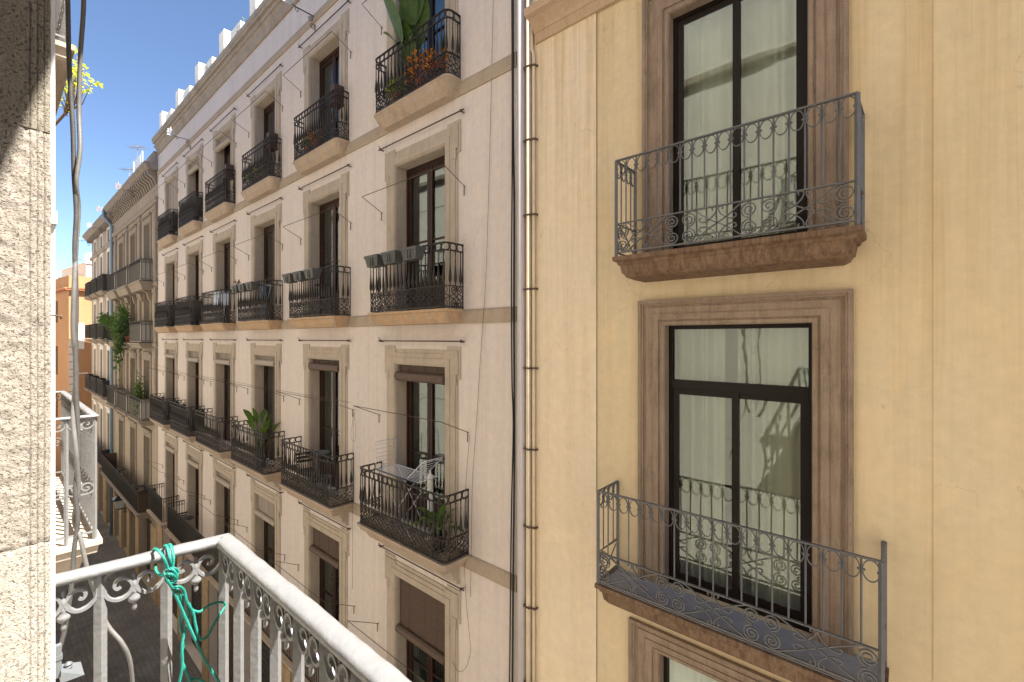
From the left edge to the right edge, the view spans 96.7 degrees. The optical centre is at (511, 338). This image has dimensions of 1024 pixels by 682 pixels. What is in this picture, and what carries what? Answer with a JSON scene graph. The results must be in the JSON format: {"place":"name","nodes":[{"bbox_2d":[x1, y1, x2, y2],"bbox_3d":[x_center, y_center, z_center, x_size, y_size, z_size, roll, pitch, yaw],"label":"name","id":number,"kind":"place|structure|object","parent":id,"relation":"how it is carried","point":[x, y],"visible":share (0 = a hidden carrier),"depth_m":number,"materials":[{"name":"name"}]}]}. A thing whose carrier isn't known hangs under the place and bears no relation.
{"place":"outdoors","nodes":[
{"label":"outdoors","id":0,"kind":"place"},
{"bbox_2d":[55,262,91,476],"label":"apartment building","id":1,"kind":"structure","parent":0,"point":[63,362],"depth_m":38.81,"materials":[{"name":"paint"}]},
{"bbox_2d":[84,252,91,262],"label":"satellite dish","id":2,"kind":"object","parent":1,"relation":"on","point":[87,256],"visible":0.38,"depth_m":40.42,"materials":[{"name":"white paint"}]},
{"bbox_2d":[81,213,113,526],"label":"apartment building","id":3,"kind":"structure","parent":0,"point":[96,234],"depth_m":31.89,"materials":[{"name":"beige paint"}]},
{"bbox_2d":[92,299,96,338],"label":"window","id":4,"kind":"structure","parent":3,"relation":"in","point":[95,300],"depth_m":34.69,"materials":[{"name":"beige wood"}]},
{"bbox_2d":[92,343,96,375],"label":"window","id":5,"kind":"structure","parent":3,"relation":"in","point":[94,344],"depth_m":34.69,"materials":[{"name":"beige stone"}]},
{"bbox_2d":[92,398,96,412],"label":"window","id":6,"kind":"structure","parent":3,"relation":"in","point":[94,400],"depth_m":34.42,"materials":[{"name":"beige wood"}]},
{"bbox_2d":[93,257,96,278],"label":"window","id":7,"kind":"structure","parent":3,"relation":"in","point":[95,259],"depth_m":34.69,"materials":[{"name":"beige stone"}]},
{"bbox_2d":[93,239,96,252],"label":"window","id":8,"kind":"structure","parent":3,"relation":"in","point":[95,240],"depth_m":34.66,"materials":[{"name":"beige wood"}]},
{"bbox_2d":[98,297,103,338],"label":"window","id":9,"kind":"structure","parent":3,"relation":"in","point":[101,298],"depth_m":31.99,"materials":[{"name":"beige stone"}]},
{"bbox_2d":[98,344,103,377],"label":"window","id":10,"kind":"structure","parent":3,"relation":"in","point":[101,345],"depth_m":31.95,"materials":[{"name":"beige stone"}]},
{"bbox_2d":[98,402,103,449],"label":"window","id":11,"kind":"structure","parent":3,"relation":"in","point":[101,404],"depth_m":31.95,"materials":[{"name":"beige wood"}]},
{"bbox_2d":[100,252,103,274],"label":"window","id":12,"kind":"structure","parent":3,"relation":"in","point":[102,254],"depth_m":31.95,"materials":[{"name":"beige stone"}]},
{"bbox_2d":[100,232,103,247],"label":"window","id":13,"kind":"structure","parent":3,"relation":"in","point":[101,234],"depth_m":31.99,"materials":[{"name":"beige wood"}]},
{"bbox_2d":[105,295,109,338],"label":"window","id":14,"kind":"structure","parent":3,"relation":"in","point":[105,295],"depth_m":30.74,"materials":[{"name":"beige stone"}]},
{"bbox_2d":[105,344,109,380],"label":"window","id":15,"kind":"structure","parent":3,"relation":"in","point":[107,347],"depth_m":30.74,"materials":[{"name":"beige stone"}]},
{"bbox_2d":[105,406,109,449],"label":"window","id":16,"kind":"structure","parent":3,"relation":"in","point":[107,407],"depth_m":30.74,"materials":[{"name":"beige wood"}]},
{"bbox_2d":[106,246,109,273],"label":"window","id":17,"kind":"structure","parent":3,"relation":"in","point":[108,249],"depth_m":30.74,"materials":[{"name":"beige stone"}]},
{"bbox_2d":[107,226,109,241],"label":"window","id":18,"kind":"structure","parent":3,"relation":"in","point":[108,228],"depth_m":30.36,"materials":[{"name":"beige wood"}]},
{"bbox_2d":[96,151,157,604],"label":"apartment building","id":19,"kind":"structure","parent":0,"point":[130,208],"depth_m":24.12,"materials":[{"name":"beige paint"}]},
{"bbox_2d":[96,301,133,380],"bbox_3d":[-22.654,0.143,25.927,6.334,4.213,1.216,0,0,41],"label":"climbing shrub","id":20,"kind":"object","parent":19,"relation":"attached to","point":[105,319],"visible":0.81,"depth_m":24.59,"materials":[{"name":"green plant"}]},
{"bbox_2d":[116,234,124,269],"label":"window","id":21,"kind":"structure","parent":19,"relation":"in","point":[121,238],"depth_m":27.31,"materials":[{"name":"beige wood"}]},
{"bbox_2d":[116,412,124,477],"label":"window","id":22,"kind":"structure","parent":19,"relation":"in","point":[121,417],"depth_m":27.08,"materials":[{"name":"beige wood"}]},
{"bbox_2d":[118,351,124,387],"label":"window","id":23,"kind":"structure","parent":19,"relation":"in","point":[122,351],"depth_m":26.93,"materials":[{"name":"beige stone"}]},
{"bbox_2d":[112,495,132,512],"bbox_3d":[-21.414,9.100,25.039,0.560,1.300,0.864,0,0,41],"label":"street lamp","id":24,"kind":"object","parent":19,"relation":"attached to","point":[117,500],"visible":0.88,"depth_m":24.79,"materials":[{"name":"grey glass"}]},
{"bbox_2d":[115,309,131,363],"bbox_3d":[-20.550,-0.106,24.156,1.423,2.936,0.759,0,0,41],"label":"climbing shrub","id":25,"kind":"object","parent":19,"relation":"attached to","point":[125,329],"visible":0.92,"depth_m":24.02,"materials":[{"name":"green plant"}]},
{"bbox_2d":[117,167,134,176],"bbox_3d":[-23.581,-9.300,28.031,1.000,2.400,0.700,0,0,1],"label":"television aerial","id":26,"kind":"object","parent":19,"relation":"on","point":[129,169],"visible":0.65,"depth_m":28.02,"materials":[{"name":"silver metal"}]},
{"bbox_2d":[127,224,136,262],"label":"window","id":27,"kind":"structure","parent":19,"relation":"in","point":[133,229],"depth_m":24.97,"materials":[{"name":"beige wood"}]},
{"bbox_2d":[127,350,136,392],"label":"window","id":28,"kind":"structure","parent":19,"relation":"in","point":[133,354],"depth_m":25.40,"materials":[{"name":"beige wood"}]},
{"bbox_2d":[127,418,136,489],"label":"window","id":29,"kind":"structure","parent":19,"relation":"in","point":[133,424],"depth_m":25.04,"materials":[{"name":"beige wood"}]},
{"bbox_2d":[130,297,136,321],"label":"window","id":30,"kind":"structure","parent":19,"relation":"in","point":[130,297],"depth_m":25.58,"materials":[{"name":"beige wood"}]},
{"bbox_2d":[124,144,147,156],"bbox_3d":[-21.387,-9.550,25.982,1.000,2.900,0.700,0,0,10],"label":"television aerial","id":31,"kind":"object","parent":19,"relation":"on","point":[137,147],"visible":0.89,"depth_m":25.97,"materials":[{"name":"silver metal"}]},
{"bbox_2d":[133,151,142,171],"bbox_3d":[-20.695,-9.425,25.179,2.339,1.250,0.100,0,0,41],"label":"hanging sheet","id":32,"kind":"object","parent":19,"relation":"on","point":[137,161],"visible":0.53,"depth_m":25.04,"materials":[{"name":"white fabric"}]},
{"bbox_2d":[133,485,143,488],"bbox_3d":[-18.959,7.868,22.985,0.598,0.763,0.598,0,0,41],"label":"round table","id":33,"kind":"object","parent":19,"relation":"on","point":[137,486],"visible":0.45,"depth_m":22.99,"materials":[{"name":"black metal"}]},
{"bbox_2d":[133,392,144,414],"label":"potted shrub","id":34,"kind":"object","parent":19,"relation":"on","point":[136,406],"visible":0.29,"depth_m":22.07,"materials":[{"name":"green plant"}]},
{"bbox_2d":[130,370,148,404],"bbox_3d":[-18.752,2.894,22.884,0.962,2.686,0.706,0,0,41],"label":"potted shrub","id":35,"kind":"object","parent":19,"relation":"on","point":[139,391],"visible":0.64,"depth_m":22.85,"materials":[{"name":"green plant"}]},
{"bbox_2d":[141,212,151,280],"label":"window","id":36,"kind":"structure","parent":19,"relation":"in","point":[147,219],"depth_m":22.45,"materials":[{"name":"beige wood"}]},
{"bbox_2d":[141,351,151,397],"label":"window","id":37,"kind":"structure","parent":19,"relation":"in","point":[146,355],"depth_m":22.45,"materials":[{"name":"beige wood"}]},
{"bbox_2d":[141,426,151,490],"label":"window","id":38,"kind":"structure","parent":19,"relation":"in","point":[147,432],"depth_m":22.52,"materials":[{"name":"beige stone"}]},
{"bbox_2d":[143,292,151,342],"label":"window","id":39,"kind":"structure","parent":19,"relation":"in","point":[150,302],"depth_m":22.45,"materials":[{"name":"beige wood"}]},
{"bbox_2d":[55,510,202,681],"bbox_3d":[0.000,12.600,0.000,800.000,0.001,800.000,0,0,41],"label":"street","id":40,"kind":"structure","parent":0,"point":[137,630],"depth_m":19.43,"materials":[{"name":"stone"}]},
{"bbox_2d":[0,0,410,681],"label":"apartment building","id":41,"kind":"structure","parent":40,"relation":"on","point":[36,510],"depth_m":0.84,"materials":[{"name":"beige stone"}]},
{"bbox_2d":[59,0,80,647],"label":"hanging cable","id":42,"kind":"object","parent":41,"relation":"hanging from","point":[74,256],"visible":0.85,"depth_m":1.70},
{"bbox_2d":[55,643,84,681],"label":"wall floodlight","id":43,"kind":"object","parent":41,"relation":"attached to","point":[68,671],"depth_m":1.49,"materials":[{"name":"grey metal"}]},
{"bbox_2d":[55,44,102,126],"bbox_3d":[-7.367,-3.363,7.282,2.519,2.346,0.591,0,0,29],"label":"potted tree","id":44,"kind":"object","parent":41,"relation":"on","point":[66,107],"visible":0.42,"depth_m":6.92,"materials":[{"name":"yellow plant"}]},
{"bbox_2d":[70,0,134,681],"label":"hanging cable","id":45,"kind":"object","parent":41,"relation":"hanging from","point":[115,635],"visible":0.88,"depth_m":1.70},
{"bbox_2d":[152,543,226,681],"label":"rope","id":46,"kind":"object","parent":41,"relation":"attached to","point":[169,575],"visible":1,"depth_m":1.24,"materials":[{"name":"teal fabric"}]},
{"bbox_2d":[146,0,525,681],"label":"apartment building","id":47,"kind":"structure","parent":40,"relation":"on","point":[390,352],"depth_m":9.84,"materials":[{"name":"paint"}]},
{"bbox_2d":[146,428,178,511],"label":"window","id":48,"kind":"structure","parent":47,"relation":"in","point":[170,444],"depth_m":20.43,"materials":[{"name":"beige stone"}]},
{"bbox_2d":[147,339,178,402],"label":"window","id":49,"kind":"structure","parent":47,"relation":"in","point":[170,349],"depth_m":20.43,"materials":[{"name":"beige wood"}]},
{"bbox_2d":[152,248,177,326],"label":"window","id":50,"kind":"structure","parent":47,"relation":"in","point":[171,275],"depth_m":20.44,"materials":[{"name":"beige wood"}]},
{"bbox_2d":[156,162,178,234],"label":"window","id":51,"kind":"structure","parent":47,"relation":"in","point":[170,182],"depth_m":20.03,"materials":[{"name":"beige stone"}]},
{"bbox_2d":[164,440,204,535],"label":"window","id":52,"kind":"structure","parent":47,"relation":"in","point":[194,459],"depth_m":18.16,"materials":[{"name":"beige stone"}]},
{"bbox_2d":[168,339,204,411],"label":"window","id":53,"kind":"structure","parent":47,"relation":"in","point":[194,352],"depth_m":18.16,"materials":[{"name":"beige wood"}]},
{"bbox_2d":[173,139,202,220],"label":"window","id":54,"kind":"structure","parent":47,"relation":"in","point":[194,163],"depth_m":17.96,"materials":[{"name":"beige wood"}]},
{"bbox_2d":[173,236,203,323],"bbox_3d":[-12.401,-2.169,17.618,2.520,3.369,0.756,0,0,41],"label":"window","id":55,"kind":"structure","parent":47,"relation":"in","point":[194,267],"depth_m":18.17,"materials":[{"name":"beige wood"}]},
{"bbox_2d":[183,515,193,520],"bbox_3d":[-12.518,7.267,17.439,0.518,0.763,0.518,0,0,41],"label":"round table","id":56,"kind":"object","parent":47,"relation":"on","point":[186,518],"visible":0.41,"depth_m":17.49,"materials":[{"name":"black metal"}]},
{"bbox_2d":[189,455,237,554],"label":"window","id":57,"kind":"structure","parent":47,"relation":"in","point":[224,477],"depth_m":15.90,"materials":[{"name":"beige stone"}]},
{"bbox_2d":[194,339,236,446],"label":"window","id":58,"kind":"structure","parent":47,"relation":"in","point":[224,355],"depth_m":15.90,"materials":[{"name":"beige wood"}]},
{"bbox_2d":[197,107,236,201],"bbox_3d":[-9.818,-5.894,15.362,2.520,3.099,0.756,0,0,41],"label":"window","id":59,"kind":"structure","parent":47,"relation":"in","point":[224,142],"depth_m":15.64,"materials":[{"name":"beige wood"}]},
{"bbox_2d":[197,220,236,322],"bbox_3d":[-9.818,-2.169,15.362,2.520,3.369,0.756,0,0,41],"label":"window","id":60,"kind":"structure","parent":47,"relation":"in","point":[223,242],"depth_m":15.90,"materials":[{"name":"beige stone"}]},
{"bbox_2d":[222,164,234,202],"bbox_3d":[-9.143,-4.965,14.691,0.280,1.240,0.280,0,0,41],"label":"planter box","id":61,"kind":"object","parent":47,"relation":"on","point":[226,175],"visible":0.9,"depth_m":14.64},
{"bbox_2d":[230,285,241,292],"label":"hanging planter","id":62,"kind":"object","parent":47,"relation":"hanging from","point":[234,288],"visible":0.5,"depth_m":13.01,"materials":[{"name":"grey plastic"}]},
{"bbox_2d":[237,283,249,291],"bbox_3d":[-7.496,-1.432,12.760,0.442,0.254,0.240,0,0,41],"label":"hanging planter","id":63,"kind":"object","parent":47,"relation":"hanging from","point":[241,287],"visible":0.59,"depth_m":12.64,"materials":[{"name":"grey plastic"}]},
{"bbox_2d":[138,357,349,402],"bbox_3d":[-10.420,1.080,15.205,19.300,0.368,0.023,0,0,41],"label":"wire","id":64,"kind":"object","parent":47,"relation":"attached to","point":[259,386],"visible":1,"depth_m":11.85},
{"bbox_2d":[245,281,259,290],"bbox_3d":[-7.059,-1.432,12.379,0.442,0.254,0.240,0,0,41],"label":"hanging planter","id":65,"kind":"object","parent":47,"relation":"hanging from","point":[251,285],"visible":1,"depth_m":12.26,"materials":[{"name":"grey plastic"}]},
{"bbox_2d":[223,473,284,573],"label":"window","id":66,"kind":"structure","parent":47,"relation":"in","point":[266,506],"depth_m":13.42,"materials":[{"name":"beige stone"}]},
{"bbox_2d":[227,338,283,468],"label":"window","id":67,"kind":"structure","parent":47,"relation":"in","point":[265,361],"depth_m":13.47,"materials":[{"name":"beige wood"}]},
{"bbox_2d":[233,197,282,320],"bbox_3d":[-7.151,-2.169,13.033,2.520,3.369,0.756,0,0,41],"label":"window","id":68,"kind":"structure","parent":47,"relation":"in","point":[265,228],"depth_m":13.52,"materials":[{"name":"beige stone"}]},
{"bbox_2d":[233,63,283,176],"bbox_3d":[-7.151,-5.894,13.033,2.520,3.099,0.756,0,0,41],"label":"window","id":69,"kind":"structure","parent":47,"relation":"in","point":[265,107],"depth_m":13.42,"materials":[{"name":"beige wood"}]},
{"bbox_2d":[243,408,279,467],"bbox_3d":[-7.024,2.749,12.561,1.887,1.642,0.830,0,0,41],"label":"potted plant","id":70,"kind":"object","parent":47,"relation":"on","point":[252,419],"visible":0.79,"depth_m":12.57,"materials":[{"name":"green plant"}]},
{"bbox_2d":[255,284,270,320],"bbox_3d":[-6.913,-0.981,12.623,0.804,0.982,0.272,0,0,41],"label":"clothes airer","id":71,"kind":"object","parent":47,"relation":"on","point":[266,304],"visible":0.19,"depth_m":12.59,"materials":[{"name":"white metal"}]},
{"bbox_2d":[262,285,265,313],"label":"jeans","id":72,"kind":"object","parent":71,"relation":"hanging from","point":[265,294],"visible":0.25,"depth_m":12.53,"materials":[{"name":"blue fabric"}]},
{"bbox_2d":[265,131,278,174],"bbox_3d":[-6.552,-4.965,12.428,0.280,1.240,0.280,0,0,41],"label":"planter box","id":73,"kind":"object","parent":47,"relation":"on","point":[273,145],"visible":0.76,"depth_m":12.36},
{"bbox_2d":[282,273,296,283],"bbox_3d":[-5.244,-1.432,10.793,0.442,0.254,0.240,0,0,41],"label":"hanging planter","id":74,"kind":"object","parent":47,"relation":"hanging from","point":[288,278],"visible":0.68,"depth_m":10.68,"materials":[{"name":"grey plastic"}]},
{"bbox_2d":[292,271,307,281],"bbox_3d":[-4.830,-1.432,10.431,0.442,0.254,0.240,0,0,41],"label":"hanging planter","id":75,"kind":"object","parent":47,"relation":"hanging from","point":[298,276],"visible":0.69,"depth_m":10.32,"materials":[{"name":"grey plastic"}]},
{"bbox_2d":[295,449,316,486],"bbox_3d":[-4.882,3.131,10.783,0.397,0.889,0.396,0,0,-39],"label":"folding chair","id":76,"kind":"object","parent":47,"relation":"on","point":[300,457],"visible":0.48,"depth_m":10.88,"materials":[{"name":"black metal"}]},
{"bbox_2d":[303,268,321,279],"bbox_3d":[-4.393,-1.432,10.050,0.442,0.254,0.240,0,0,41],"label":"hanging planter","id":77,"kind":"object","parent":47,"relation":"hanging from","point":[312,273],"visible":1,"depth_m":9.94,"materials":[{"name":"grey plastic"}]},
{"bbox_2d":[271,500,354,643],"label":"window","id":78,"kind":"structure","parent":47,"relation":"in","point":[326,546],"depth_m":10.95,"materials":[{"name":"beige stone"}]},
{"bbox_2d":[276,338,353,498],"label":"window","id":79,"kind":"structure","parent":47,"relation":"in","point":[325,369],"depth_m":11.09,"materials":[{"name":"beige wood"}]},
{"bbox_2d":[307,129,324,147],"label":"flowering plant","id":80,"kind":"object","parent":47,"relation":"on","point":[315,138],"visible":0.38,"depth_m":10.64,"materials":[{"name":"plant"}]},
{"bbox_2d":[283,0,350,143],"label":"window","id":81,"kind":"structure","parent":47,"relation":"in","point":[325,62],"depth_m":11.02,"materials":[{"name":"beige wood"}]},
{"bbox_2d":[283,164,350,316],"bbox_3d":[-4.485,-2.169,10.705,2.520,3.369,0.756,0,0,41],"label":"window","id":82,"kind":"structure","parent":47,"relation":"in","point":[325,208],"depth_m":11.08,"materials":[{"name":"beige stone"}]},
{"bbox_2d":[311,450,329,496],"bbox_3d":[-4.338,3.067,10.295,0.398,1.001,0.398,0,0,41],"label":"round table","id":83,"kind":"object","parent":47,"relation":"on","point":[323,451],"visible":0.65,"depth_m":10.27,"materials":[{"name":"grey metal"}]},
{"bbox_2d":[315,284,330,315],"bbox_3d":[-4.333,-0.858,10.423,0.339,0.742,0.339,0,0,41],"label":"round table","id":84,"kind":"object","parent":47,"relation":"on","point":[323,295],"visible":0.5,"depth_m":10.39,"materials":[{"name":"black metal"}]},
{"bbox_2d":[318,474,332,496],"bbox_3d":[-4.197,3.333,10.198,0.339,0.473,0.339,0,0,41],"label":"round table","id":85,"kind":"object","parent":47,"relation":"on","point":[323,479],"visible":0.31,"depth_m":10.19,"materials":[{"name":"grey metal"}]},
{"bbox_2d":[328,83,344,136],"bbox_3d":[-3.886,-4.965,10.099,0.280,1.240,0.280,0,0,41],"label":"planter box","id":86,"kind":"object","parent":47,"relation":"on","point":[333,86],"visible":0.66,"depth_m":10.04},
{"bbox_2d":[351,409,355,588],"bbox_3d":[-3.401,3.472,9.788,0.206,3.910,0.038,0,0,41],"label":"wire","id":87,"kind":"object","parent":47,"relation":"attached to","point":[352,513],"visible":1,"depth_m":9.85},
{"bbox_2d":[364,254,384,267],"bbox_3d":[-2.510,-1.432,8.405,0.442,0.254,0.240,0,0,41],"label":"hanging planter","id":88,"kind":"object","parent":47,"relation":"hanging from","point":[374,261],"visible":0.73,"depth_m":8.29,"materials":[{"name":"grey plastic"}]},
{"bbox_2d":[380,250,402,264],"bbox_3d":[-2.096,-1.432,8.043,0.442,0.254,0.240,0,0,41],"label":"hanging planter","id":89,"kind":"object","parent":47,"relation":"hanging from","point":[393,257],"visible":0.9,"depth_m":7.93,"materials":[{"name":"grey plastic"}]},
{"bbox_2d":[385,75,407,101],"bbox_3d":[-2.167,-4.616,8.586,0.525,0.542,0.379,0,0,41],"label":"flowering plant","id":90,"kind":"object","parent":47,"relation":"on","point":[395,87],"visible":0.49,"depth_m":8.53,"materials":[{"name":"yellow plant"}]},
{"bbox_2d":[348,543,464,681],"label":"window","id":91,"kind":"structure","parent":47,"relation":"in","point":[424,614],"depth_m":8.50,"materials":[{"name":"beige stone"}]},
{"bbox_2d":[383,0,429,91],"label":"potted plant","id":92,"kind":"object","parent":47,"relation":"on","point":[408,17],"visible":0.55,"depth_m":8.13,"materials":[{"name":"green plant"}]},
{"bbox_2d":[375,438,442,546],"bbox_3d":[-1.864,2.744,8.174,1.426,1.642,0.473,0,0,41],"label":"clothes airer","id":93,"kind":"object","parent":47,"relation":"on","point":[402,477],"visible":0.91,"depth_m":8.17,"materials":[{"name":"white metal"}]},
{"bbox_2d":[362,0,457,102],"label":"window","id":94,"kind":"structure","parent":47,"relation":"in","point":[436,6],"depth_m":8.50,"materials":[{"name":"beige wood"}]},
{"bbox_2d":[353,337,468,549],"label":"window","id":95,"kind":"structure","parent":47,"relation":"in","point":[422,411],"depth_m":8.58,"materials":[{"name":"beige stone"}]},
{"bbox_2d":[400,245,426,261],"bbox_3d":[-1.659,-1.432,7.662,0.442,0.254,0.240,0,0,41],"label":"hanging planter","id":96,"kind":"object","parent":47,"relation":"hanging from","point":[413,253],"visible":1,"depth_m":7.56,"materials":[{"name":"grey plastic"}]},
{"bbox_2d":[362,108,465,311],"bbox_3d":[-1.751,-2.169,8.317,2.520,3.369,0.756,0,0,41],"label":"window","id":97,"kind":"structure","parent":47,"relation":"in","point":[421,178],"depth_m":8.55,"materials":[{"name":"beige stone"}]},
{"bbox_2d":[403,48,435,86],"bbox_3d":[-1.605,-4.693,8.124,0.754,0.697,0.484,0,0,41],"label":"flowering plant","id":98,"kind":"object","parent":47,"relation":"on","point":[410,61],"visible":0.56,"depth_m":8.04,"materials":[{"name":"plant"}]},
{"bbox_2d":[425,470,432,540],"bbox_3d":[-1.454,2.955,8.095,0.178,1.230,0.178,0,0,41],"label":"closed parasol","id":99,"kind":"object","parent":47,"relation":"on","point":[430,485],"visible":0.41,"depth_m":8.05,"materials":[{"name":"white fabric"}]},
{"bbox_2d":[420,47,447,79],"bbox_3d":[-1.331,-4.647,7.856,0.614,0.604,0.421,0,0,41],"label":"flowering plant","id":100,"kind":"object","parent":47,"relation":"on","point":[430,56],"visible":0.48,"depth_m":7.78,"materials":[{"name":"orange plant"}]},
{"bbox_2d":[410,505,464,552],"bbox_3d":[-1.239,3.122,7.606,0.908,0.896,0.882,0,0,-4],"label":"potted plant","id":101,"kind":"object","parent":47,"relation":"on","point":[436,518],"visible":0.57,"depth_m":7.58,"materials":[{"name":"green plant"}]},
{"bbox_2d":[452,436,470,671],"bbox_3d":[-0.850,3.568,7.560,0.468,4.017,0.040,0,0,41],"label":"wire","id":102,"kind":"object","parent":47,"relation":"attached to","point":[464,567],"visible":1,"depth_m":7.47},
{"bbox_2d":[470,28,492,596],"bbox_3d":[-0.490,-0.860,7.280,0.535,10.199,0.027,0,0,41],"label":"wire","id":103,"kind":"object","parent":47,"relation":"attached to","point":[483,316],"visible":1,"depth_m":7.26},
{"bbox_2d":[509,0,513,681],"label":"wall cable","id":104,"kind":"object","parent":47,"relation":"attached to","point":[511,363],"depth_m":6.82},
{"bbox_2d":[511,0,514,681],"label":"wall cable","id":105,"kind":"object","parent":47,"relation":"attached to","point":[513,346],"depth_m":6.80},
{"bbox_2d":[55,0,249,276],"label":"sky","id":106,"kind":"structure","parent":0,"point":[141,52],"materials":[{"name":"blue"}]},
{"bbox_2d":[523,0,1023,681],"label":"apartment building","id":107,"kind":"structure","parent":0,"point":[775,340],"depth_m":4.66,"materials":[{"name":"paint"}]},
{"bbox_2d":[628,616,779,681],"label":"window","id":108,"kind":"structure","parent":107,"relation":"in","point":[650,648],"depth_m":5.36,"materials":[{"name":"brown stone"}]},
{"bbox_2d":[642,0,848,252],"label":"window","id":109,"kind":"structure","parent":107,"relation":"in","point":[795,53],"depth_m":5.06,"materials":[{"name":"brown metal"}]},
{"bbox_2d":[638,289,853,655],"bbox_3d":[2.483,1.225,5.017,2.090,3.350,0.534,0,0,41],"label":"window","id":110,"kind":"structure","parent":107,"relation":"in","point":[792,397],"depth_m":4.94,"materials":[{"name":"brown stone"}]},
{"bbox_3d":[-9.541,-0.991,14.919,0.705,1.002,0.272,0,0,41],"label":"clothes airer","id":111,"kind":"object","parent":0,"visible":0},
{"bbox_2d":[213,291,228,305],"bbox_3d":[-9.541,-1.295,14.919,0.620,0.420,0.320,0,0,41],"label":"sheet","id":112,"kind":"object","parent":111,"relation":"on","point":[215,298],"visible":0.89,"depth_m":14.78,"materials":[{"name":"white fabric"}]}
]}

